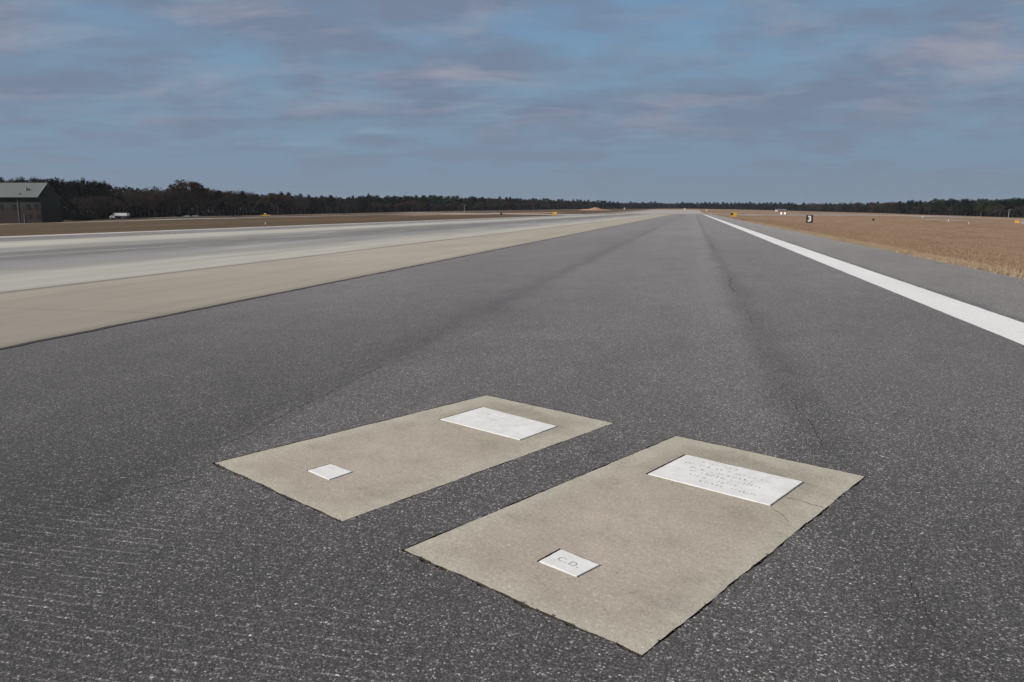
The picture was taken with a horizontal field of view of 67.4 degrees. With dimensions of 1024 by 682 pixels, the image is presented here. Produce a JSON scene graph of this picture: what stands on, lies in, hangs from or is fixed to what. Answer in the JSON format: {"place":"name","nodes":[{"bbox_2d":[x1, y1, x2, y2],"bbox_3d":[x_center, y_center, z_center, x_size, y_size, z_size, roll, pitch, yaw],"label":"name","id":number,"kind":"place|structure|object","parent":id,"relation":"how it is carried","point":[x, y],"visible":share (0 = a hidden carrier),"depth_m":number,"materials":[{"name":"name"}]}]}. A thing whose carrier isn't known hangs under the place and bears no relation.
{"place":"outdoors","nodes":[
{"label":"outdoors","id":0,"kind":"place"},
{"bbox_2d":[116,211,502,218],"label":"service road","id":1,"kind":"structure","parent":0,"point":[307,214],"depth_m":331.76,"materials":[{"name":"grey asphalt"}]},
{"bbox_2d":[426,212,566,214],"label":"bare soil","id":2,"kind":"structure","parent":0,"point":[482,214],"depth_m":350.59,"materials":[{"name":"brown soil"}]},
{"bbox_2d":[0,214,1023,681],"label":"runway asphalt","id":3,"kind":"structure","parent":0,"point":[644,334],"depth_m":5.15,"materials":[{"name":"grey asphalt"}]},
{"bbox_2d":[93,471,230,503],"bbox_3d":[-2.053,0.854,4.507,0.833,0.001,0.047,-9,13,-43],"label":"pavement crack","id":4,"kind":"object","parent":3,"relation":"on","point":[149,488],"visible":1,"depth_m":4.47,"materials":[{"name":"black asphalt"}]},
{"bbox_2d":[0,214,590,237],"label":"edge line","id":5,"kind":"object","parent":3,"relation":"on","point":[224,228],"visible":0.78,"depth_m":65.43,"materials":[{"name":"white paint"}]},
{"bbox_2d":[0,225,617,348],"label":"edge joint","id":6,"kind":"object","parent":3,"relation":"on","point":[226,303],"visible":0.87,"depth_m":12.66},
{"bbox_2d":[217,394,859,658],"bbox_3d":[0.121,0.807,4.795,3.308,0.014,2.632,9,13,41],"label":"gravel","id":7,"kind":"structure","parent":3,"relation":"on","point":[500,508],"depth_m":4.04,"materials":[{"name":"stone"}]},
{"bbox_2d":[703,214,1023,344],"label":"edge line","id":8,"kind":"object","parent":3,"relation":"on","point":[1007,327],"visible":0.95,"depth_m":14.28,"materials":[{"name":"white paint"}]},
{"bbox_2d":[908,576,934,626],"bbox_3d":[1.579,1.165,2.676,0.052,0.001,2.475,2,10,13],"label":"pavement crack","id":9,"kind":"object","parent":3,"relation":"on","point":[930,620],"visible":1,"depth_m":3.18,"materials":[{"name":"grey asphalt"}]},
{"bbox_2d":[0,209,1023,276],"bbox_3d":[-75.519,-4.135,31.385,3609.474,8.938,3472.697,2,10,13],"label":"ground","id":10,"kind":"structure","parent":0,"point":[147,224],"depth_m":156.30,"materials":[{"name":"brown plant"}]},
{"bbox_2d":[0,183,62,222],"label":"building","id":11,"kind":"structure","parent":10,"relation":"on","point":[30,202],"depth_m":183.73,"materials":[{"name":"metal"}]},
{"bbox_2d":[48,178,62,199],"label":"pine tree","id":12,"kind":"object","parent":10,"relation":"on","point":[54,185],"visible":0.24,"depth_m":228.62,"materials":[{"name":"green plant"}]},
{"bbox_2d":[55,177,69,205],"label":"pine tree","id":13,"kind":"object","parent":10,"relation":"on","point":[57,182],"visible":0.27,"depth_m":234.68,"materials":[{"name":"green plant"}]},
{"bbox_2d":[57,179,72,209],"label":"pine tree","id":14,"kind":"object","parent":10,"relation":"on","point":[62,183],"visible":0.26,"depth_m":236.54,"materials":[{"name":"green plant"}]},
{"bbox_2d":[62,210,70,220],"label":"bush","id":15,"kind":"object","parent":10,"relation":"on","point":[65,215],"visible":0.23,"depth_m":198.87,"materials":[{"name":"green plant"}]},
{"bbox_2d":[61,180,80,213],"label":"pine tree","id":16,"kind":"object","parent":10,"relation":"on","point":[73,190],"visible":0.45,"depth_m":226.99,"materials":[{"name":"green plant"}]},
{"bbox_2d":[67,214,82,220],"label":"bush","id":17,"kind":"object","parent":10,"relation":"on","point":[74,217],"visible":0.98,"depth_m":208.68,"materials":[{"name":"green plant"}]},
{"bbox_2d":[70,180,86,208],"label":"pine tree","id":18,"kind":"object","parent":10,"relation":"on","point":[78,185],"visible":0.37,"depth_m":228.74,"materials":[{"name":"green plant"}]},
{"bbox_2d":[68,196,94,214],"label":"bare tree","id":19,"kind":"object","parent":10,"relation":"on","point":[79,202],"visible":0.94,"depth_m":215.56,"materials":[{"name":"brown plant"}]},
{"bbox_2d":[81,215,92,220],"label":"bush","id":20,"kind":"object","parent":10,"relation":"on","point":[85,217],"visible":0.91,"depth_m":210.92,"materials":[{"name":"green plant"}]},
{"bbox_2d":[81,180,92,216],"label":"pine tree","id":21,"kind":"object","parent":10,"relation":"on","point":[89,185],"visible":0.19,"depth_m":236.92,"materials":[{"name":"green plant"}]},
{"bbox_2d":[82,180,100,219],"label":"pine tree","id":22,"kind":"object","parent":10,"relation":"on","point":[95,186],"visible":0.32,"depth_m":230.22,"materials":[{"name":"green plant"}]},
{"bbox_2d":[78,195,110,219],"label":"bare tree","id":23,"kind":"object","parent":10,"relation":"on","point":[94,212],"visible":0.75,"depth_m":218.19,"materials":[{"name":"brown plant"}]},
{"bbox_2d":[87,196,101,219],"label":"bare tree","id":24,"kind":"object","parent":10,"relation":"on","point":[98,207],"visible":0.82,"depth_m":217.83,"materials":[{"name":"brown plant"}]},
{"bbox_2d":[81,194,110,216],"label":"bare tree","id":25,"kind":"object","parent":10,"relation":"on","point":[95,207],"visible":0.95,"depth_m":216.92,"materials":[{"name":"brown plant"}]},
{"bbox_2d":[91,196,107,219],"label":"bare tree","id":26,"kind":"object","parent":10,"relation":"on","point":[102,202],"visible":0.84,"depth_m":218.14,"materials":[{"name":"brown plant"}]},
{"bbox_2d":[97,181,113,208],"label":"pine tree","id":27,"kind":"object","parent":10,"relation":"on","point":[103,187],"visible":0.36,"depth_m":230.23,"materials":[{"name":"green plant"}]},
{"bbox_2d":[105,196,131,212],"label":"bare tree","id":28,"kind":"object","parent":10,"relation":"on","point":[112,205],"visible":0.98,"depth_m":219.68,"materials":[{"name":"brown plant"}]},
{"bbox_2d":[109,213,129,218],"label":"box van","id":29,"kind":"object","parent":10,"relation":"on","point":[120,215],"visible":0.98,"depth_m":217.37,"materials":[{"name":"white metal"}]},
{"bbox_2d":[112,193,126,218],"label":"pine tree","id":30,"kind":"object","parent":10,"relation":"on","point":[119,199],"visible":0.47,"depth_m":235.54,"materials":[{"name":"green plant"}]},
{"bbox_2d":[122,191,138,218],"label":"bare tree","id":31,"kind":"object","parent":10,"relation":"on","point":[125,192],"visible":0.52,"depth_m":235.62,"materials":[{"name":"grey plant"}]},
{"bbox_2d":[120,188,145,217],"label":"bare tree","id":32,"kind":"object","parent":10,"relation":"on","point":[129,198],"visible":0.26,"depth_m":243.51,"materials":[{"name":"grey plant"}]},
{"bbox_2d":[115,189,154,212],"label":"bare tree","id":33,"kind":"object","parent":10,"relation":"on","point":[134,203],"visible":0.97,"depth_m":232.43,"materials":[{"name":"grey plant"}]},
{"bbox_2d":[124,186,161,216],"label":"bare tree","id":34,"kind":"object","parent":10,"relation":"on","point":[149,193],"visible":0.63,"depth_m":243.85,"materials":[{"name":"grey plant"}]},
{"bbox_2d":[130,191,155,217],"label":"bare tree","id":35,"kind":"object","parent":10,"relation":"on","point":[141,198],"visible":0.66,"depth_m":238.73,"materials":[{"name":"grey plant"}]},
{"bbox_2d":[122,188,163,217],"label":"bare tree","id":36,"kind":"object","parent":10,"relation":"on","point":[138,206],"visible":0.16,"depth_m":246.67,"materials":[{"name":"grey plant"}]},
{"bbox_2d":[148,194,161,216],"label":"oak tree","id":37,"kind":"object","parent":10,"relation":"on","point":[154,197],"visible":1,"depth_m":234.96,"materials":[{"name":"brown plant"}]},
{"bbox_2d":[152,190,170,216],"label":"bare tree","id":38,"kind":"object","parent":10,"relation":"on","point":[161,193],"visible":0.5,"depth_m":252.40,"materials":[{"name":"grey plant"}]},
{"bbox_2d":[160,191,177,216],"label":"pine tree","id":39,"kind":"object","parent":10,"relation":"on","point":[172,207],"visible":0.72,"depth_m":251.46,"materials":[{"name":"green plant"}]},
{"bbox_2d":[158,186,190,216],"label":"bare tree","id":40,"kind":"object","parent":10,"relation":"on","point":[174,195],"visible":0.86,"depth_m":248.26,"materials":[{"name":"grey plant"}]},
{"bbox_2d":[161,189,194,216],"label":"bare tree","id":41,"kind":"object","parent":10,"relation":"on","point":[179,196],"visible":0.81,"depth_m":249.86,"materials":[{"name":"grey plant"}]},
{"bbox_2d":[162,185,202,216],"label":"bare tree","id":42,"kind":"object","parent":10,"relation":"on","point":[174,205],"visible":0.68,"depth_m":250.53,"materials":[{"name":"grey plant"}]},
{"bbox_2d":[166,179,210,215],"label":"oak tree","id":43,"kind":"object","parent":10,"relation":"on","point":[182,183],"visible":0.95,"depth_m":250.95,"materials":[{"name":"brown plant"}]},
{"bbox_2d":[0,214,398,224],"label":"taxiway","id":44,"kind":"structure","parent":10,"relation":"on","point":[211,218],"depth_m":202.57,"materials":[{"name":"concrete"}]},
{"bbox_2d":[187,189,214,215],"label":"oak tree","id":45,"kind":"object","parent":10,"relation":"on","point":[210,193],"visible":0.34,"depth_m":262.35,"materials":[{"name":"brown plant"}]},
{"bbox_2d":[192,194,217,215],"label":"bare tree","id":46,"kind":"object","parent":10,"relation":"on","point":[197,202],"visible":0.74,"depth_m":262.51,"materials":[{"name":"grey plant"}]},
{"bbox_2d":[188,192,226,215],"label":"bare tree","id":47,"kind":"object","parent":10,"relation":"on","point":[200,196],"visible":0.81,"depth_m":259.79,"materials":[{"name":"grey plant"}]},
{"bbox_2d":[206,190,224,215],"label":"pine tree","id":48,"kind":"object","parent":10,"relation":"on","point":[216,208],"visible":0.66,"depth_m":277.41,"materials":[{"name":"green plant"}]},
{"bbox_2d":[212,190,226,215],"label":"pine tree","id":49,"kind":"object","parent":10,"relation":"on","point":[217,195],"visible":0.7,"depth_m":276.95,"materials":[{"name":"green plant"}]},
{"bbox_2d":[219,190,234,215],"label":"oak tree","id":50,"kind":"object","parent":10,"relation":"on","point":[224,193],"visible":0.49,"depth_m":289.68,"materials":[{"name":"brown plant"}]},
{"bbox_2d":[218,192,249,215],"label":"bare tree","id":51,"kind":"object","parent":10,"relation":"on","point":[235,203],"visible":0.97,"depth_m":278.01,"materials":[{"name":"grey plant"}]},
{"bbox_2d":[226,190,252,215],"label":"bare tree","id":52,"kind":"object","parent":10,"relation":"on","point":[238,191],"visible":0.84,"depth_m":288.49,"materials":[{"name":"grey plant"}]},
{"bbox_2d":[229,194,251,215],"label":"bare tree","id":53,"kind":"object","parent":10,"relation":"on","point":[241,203],"visible":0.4,"depth_m":292.45,"materials":[{"name":"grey plant"}]},
{"bbox_2d":[235,191,248,215],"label":"pine tree","id":54,"kind":"object","parent":10,"relation":"on","point":[243,194],"visible":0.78,"depth_m":287.52,"materials":[{"name":"green plant"}]},
{"bbox_2d":[239,193,261,214],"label":"bare tree","id":55,"kind":"object","parent":10,"relation":"on","point":[260,200],"visible":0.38,"depth_m":305.56,"materials":[{"name":"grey plant"}]},
{"bbox_2d":[244,192,260,214],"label":"bare tree","id":56,"kind":"object","parent":10,"relation":"on","point":[253,195],"visible":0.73,"depth_m":310.89,"materials":[{"name":"grey plant"}]},
{"bbox_2d":[255,194,263,212],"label":"pine tree","id":57,"kind":"object","parent":10,"relation":"on","point":[258,202],"visible":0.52,"depth_m":322.26,"materials":[{"name":"green plant"}]},
{"bbox_2d":[265,199,276,214],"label":"pine tree","id":58,"kind":"object","parent":10,"relation":"on","point":[268,207],"visible":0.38,"depth_m":336.94,"materials":[{"name":"green plant"}]},
{"bbox_2d":[262,193,287,214],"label":"oak tree","id":59,"kind":"object","parent":10,"relation":"on","point":[279,197],"visible":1,"depth_m":318.77,"materials":[{"name":"brown plant"}]},
{"bbox_2d":[266,193,288,214],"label":"oak tree","id":60,"kind":"object","parent":10,"relation":"on","point":[275,200],"visible":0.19,"depth_m":329.31,"materials":[{"name":"brown plant"}]},
{"bbox_2d":[273,191,289,214],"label":"pine tree","id":61,"kind":"object","parent":10,"relation":"on","point":[283,206],"visible":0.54,"depth_m":342.29,"materials":[{"name":"green plant"}]},
{"bbox_2d":[286,194,307,213],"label":"bare tree","id":62,"kind":"object","parent":10,"relation":"on","point":[297,203],"visible":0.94,"depth_m":347.44,"materials":[{"name":"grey plant"}]},
{"bbox_2d":[290,195,305,213],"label":"bare tree","id":63,"kind":"object","parent":10,"relation":"on","point":[299,202],"visible":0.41,"depth_m":357.71,"materials":[{"name":"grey plant"}]},
{"bbox_2d":[302,198,312,213],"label":"bare tree","id":64,"kind":"object","parent":10,"relation":"on","point":[307,201],"visible":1,"depth_m":348.84,"materials":[{"name":"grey plant"}]},
{"bbox_2d":[308,198,318,211],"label":"pine tree","id":65,"kind":"object","parent":10,"relation":"on","point":[313,207],"visible":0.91,"depth_m":363.65,"materials":[{"name":"green plant"}]},
{"bbox_2d":[318,196,326,213],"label":"bare tree","id":66,"kind":"object","parent":10,"relation":"on","point":[324,200],"visible":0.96,"depth_m":385.97,"materials":[{"name":"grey plant"}]},
{"bbox_2d":[326,195,337,213],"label":"pine tree","id":67,"kind":"object","parent":10,"relation":"on","point":[330,198],"visible":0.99,"depth_m":378.97,"materials":[{"name":"green plant"}]},
{"bbox_2d":[339,198,356,213],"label":"bare tree","id":68,"kind":"object","parent":10,"relation":"on","point":[345,202],"visible":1,"depth_m":398.50,"materials":[{"name":"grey plant"}]},
{"bbox_2d":[352,197,360,209],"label":"pine tree","id":69,"kind":"object","parent":10,"relation":"on","point":[356,199],"visible":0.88,"depth_m":410.65,"materials":[{"name":"green plant"}]},
{"bbox_2d":[363,193,371,207],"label":"pine tree","id":70,"kind":"object","parent":10,"relation":"on","point":[367,197],"visible":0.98,"depth_m":435.12,"materials":[{"name":"green plant"}]},
{"bbox_2d":[373,195,386,211],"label":"pine tree","id":71,"kind":"object","parent":10,"relation":"on","point":[376,196],"visible":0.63,"depth_m":465.76,"materials":[{"name":"green plant"}]},
{"bbox_2d":[376,197,387,211],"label":"pine tree","id":72,"kind":"object","parent":10,"relation":"on","point":[380,199],"visible":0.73,"depth_m":464.17,"materials":[{"name":"green plant"}]},
{"bbox_2d":[387,196,396,210],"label":"pine tree","id":73,"kind":"object","parent":10,"relation":"on","point":[391,203],"visible":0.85,"depth_m":473.85,"materials":[{"name":"green plant"}]},
{"bbox_2d":[397,197,407,211],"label":"pine tree","id":74,"kind":"object","parent":10,"relation":"on","point":[401,200],"visible":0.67,"depth_m":489.56,"materials":[{"name":"green plant"}]},
{"bbox_2d":[420,195,431,210],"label":"pine tree","id":75,"kind":"object","parent":10,"relation":"on","point":[423,198],"visible":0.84,"depth_m":509.08,"materials":[{"name":"green plant"}]},
{"bbox_2d":[426,195,440,210],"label":"pine tree","id":76,"kind":"object","parent":10,"relation":"on","point":[437,202],"visible":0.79,"depth_m":527.93,"materials":[{"name":"green plant"}]},
{"bbox_2d":[441,196,448,210],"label":"pine tree","id":77,"kind":"object","parent":10,"relation":"on","point":[446,199],"visible":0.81,"depth_m":539.50,"materials":[{"name":"green plant"}]},
{"bbox_2d":[451,195,465,210],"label":"pine tree","id":78,"kind":"object","parent":10,"relation":"on","point":[457,201],"visible":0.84,"depth_m":553.39,"materials":[{"name":"green plant"}]},
{"bbox_2d":[465,197,475,210],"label":"pine tree","id":79,"kind":"object","parent":10,"relation":"on","point":[469,201],"visible":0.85,"depth_m":570.89,"materials":[{"name":"green plant"}]},
{"bbox_2d":[7,179,1022,219],"bbox_3d":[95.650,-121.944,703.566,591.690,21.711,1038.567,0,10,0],"label":"distant wood","id":80,"kind":"object","parent":10,"relation":"on","point":[509,207],"visible":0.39,"depth_m":503.07,"materials":[{"name":"green plant"}]},
{"bbox_2d":[615,210,701,212],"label":"runway","id":81,"kind":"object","parent":10,"relation":"on","point":[672,211],"visible":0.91,"depth_m":494.66,"materials":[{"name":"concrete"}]},
{"bbox_2d":[440,213,962,216],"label":"crossing taxiway","id":82,"kind":"structure","parent":10,"relation":"on","point":[666,213],"depth_m":361.12,"materials":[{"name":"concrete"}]},
{"bbox_2d":[806,215,812,223],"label":"distance sign","id":83,"kind":"object","parent":10,"relation":"on","point":[809,218],"visible":0.99,"depth_m":138.41,"materials":[{"name":"grey metal"}]},
{"bbox_2d":[734,212,1023,219],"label":"taxiway","id":84,"kind":"structure","parent":10,"relation":"on","point":[914,216],"depth_m":321.88,"materials":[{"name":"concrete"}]},
{"bbox_2d":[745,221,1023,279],"bbox_3d":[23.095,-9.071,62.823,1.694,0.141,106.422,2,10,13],"label":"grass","id":85,"kind":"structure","parent":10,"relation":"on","point":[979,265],"depth_m":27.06,"materials":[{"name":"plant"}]},
{"bbox_2d":[906,200,917,213],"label":"pine tree","id":86,"kind":"object","parent":10,"relation":"on","point":[911,203],"visible":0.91,"depth_m":540.03,"materials":[{"name":"green plant"}]},
{"bbox_2d":[924,198,941,214],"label":"pine tree","id":87,"kind":"object","parent":10,"relation":"on","point":[932,206],"visible":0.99,"depth_m":517.15,"materials":[{"name":"green plant"}]},
{"bbox_2d":[939,200,952,214],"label":"pine tree","id":88,"kind":"object","parent":10,"relation":"on","point":[946,202],"visible":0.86,"depth_m":503.69,"materials":[{"name":"green plant"}]},
{"bbox_2d":[945,199,956,215],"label":"pine tree","id":89,"kind":"object","parent":10,"relation":"on","point":[953,201],"visible":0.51,"depth_m":501.38,"materials":[{"name":"green plant"}]},
{"bbox_2d":[949,200,960,215],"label":"pine tree","id":90,"kind":"object","parent":10,"relation":"on","point":[957,202],"visible":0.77,"depth_m":491.45,"materials":[{"name":"green plant"}]},
{"bbox_2d":[955,198,968,215],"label":"pine tree","id":91,"kind":"object","parent":10,"relation":"on","point":[962,199],"visible":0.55,"depth_m":487.18,"materials":[{"name":"green plant"}]},
{"bbox_2d":[956,198,972,215],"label":"pine tree","id":92,"kind":"object","parent":10,"relation":"on","point":[965,203],"visible":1,"depth_m":478.95,"materials":[{"name":"green plant"}]},
{"bbox_2d":[968,200,977,215],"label":"pine tree","id":93,"kind":"object","parent":10,"relation":"on","point":[972,207],"visible":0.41,"depth_m":480.60,"materials":[{"name":"green plant"}]},
{"bbox_2d":[970,198,982,215],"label":"pine tree","id":94,"kind":"object","parent":10,"relation":"on","point":[976,204],"visible":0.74,"depth_m":468.64,"materials":[{"name":"green plant"}]},
{"bbox_2d":[972,198,991,215],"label":"pine tree","id":95,"kind":"object","parent":10,"relation":"on","point":[983,201],"visible":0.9,"depth_m":461.93,"materials":[{"name":"green plant"}]},
{"bbox_2d":[986,199,999,216],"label":"pine tree","id":96,"kind":"object","parent":10,"relation":"on","point":[995,201],"visible":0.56,"depth_m":452.40,"materials":[{"name":"green plant"}]},
{"bbox_2d":[990,199,1011,215],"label":"pine tree","id":97,"kind":"object","parent":10,"relation":"on","point":[1001,201],"visible":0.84,"depth_m":444.24,"materials":[{"name":"green plant"}]},
{"bbox_2d":[999,199,1012,216],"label":"pine tree","id":98,"kind":"object","parent":10,"relation":"on","point":[1007,201],"visible":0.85,"depth_m":443.48,"materials":[{"name":"green plant"}]},
{"bbox_2d":[1010,198,1021,217],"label":"pine tree","id":99,"kind":"object","parent":10,"relation":"on","point":[1018,199],"visible":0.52,"depth_m":440.88,"materials":[{"name":"green plant"}]},
{"bbox_2d":[1014,198,1023,217],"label":"pine tree","id":100,"kind":"object","parent":10,"relation":"on","point":[1021,202],"visible":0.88,"depth_m":417.73,"materials":[{"name":"green plant"}]},
{"bbox_2d":[0,0,1023,211],"label":"sky","id":101,"kind":"structure","parent":0,"point":[798,102],"materials":[{"name":"blue"}]},
{"bbox_2d":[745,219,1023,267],"bbox_3d":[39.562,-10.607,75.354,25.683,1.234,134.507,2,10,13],"label":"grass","id":102,"kind":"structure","parent":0,"point":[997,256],"depth_m":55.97,"materials":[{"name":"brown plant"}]},
{"label":"subgrade","id":103,"kind":"structure","parent":0,"visible":0},
{"bbox_2d":[0,214,672,347],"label":"runway concrete","id":104,"kind":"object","parent":103,"relation":"on","point":[53,288],"visible":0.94,"depth_m":23.91,"materials":[{"name":"beige concrete"}]},
{"bbox_2d":[215,395,612,521],"bbox_3d":[-0.563,0.725,5.400,1.394,0.045,2.518,9,13,41],"label":"grave","id":105,"kind":"object","parent":103,"relation":"on","point":[345,475],"visible":0.85,"depth_m":5.14,"materials":[{"name":"concrete"}]},
{"bbox_2d":[404,436,864,657],"bbox_3d":[0.824,0.932,4.182,1.332,0.045,2.556,8,13,41],"label":"grave","id":106,"kind":"object","parent":103,"relation":"on","point":[641,553],"visible":0.91,"depth_m":3.83,"materials":[{"name":"concrete"}]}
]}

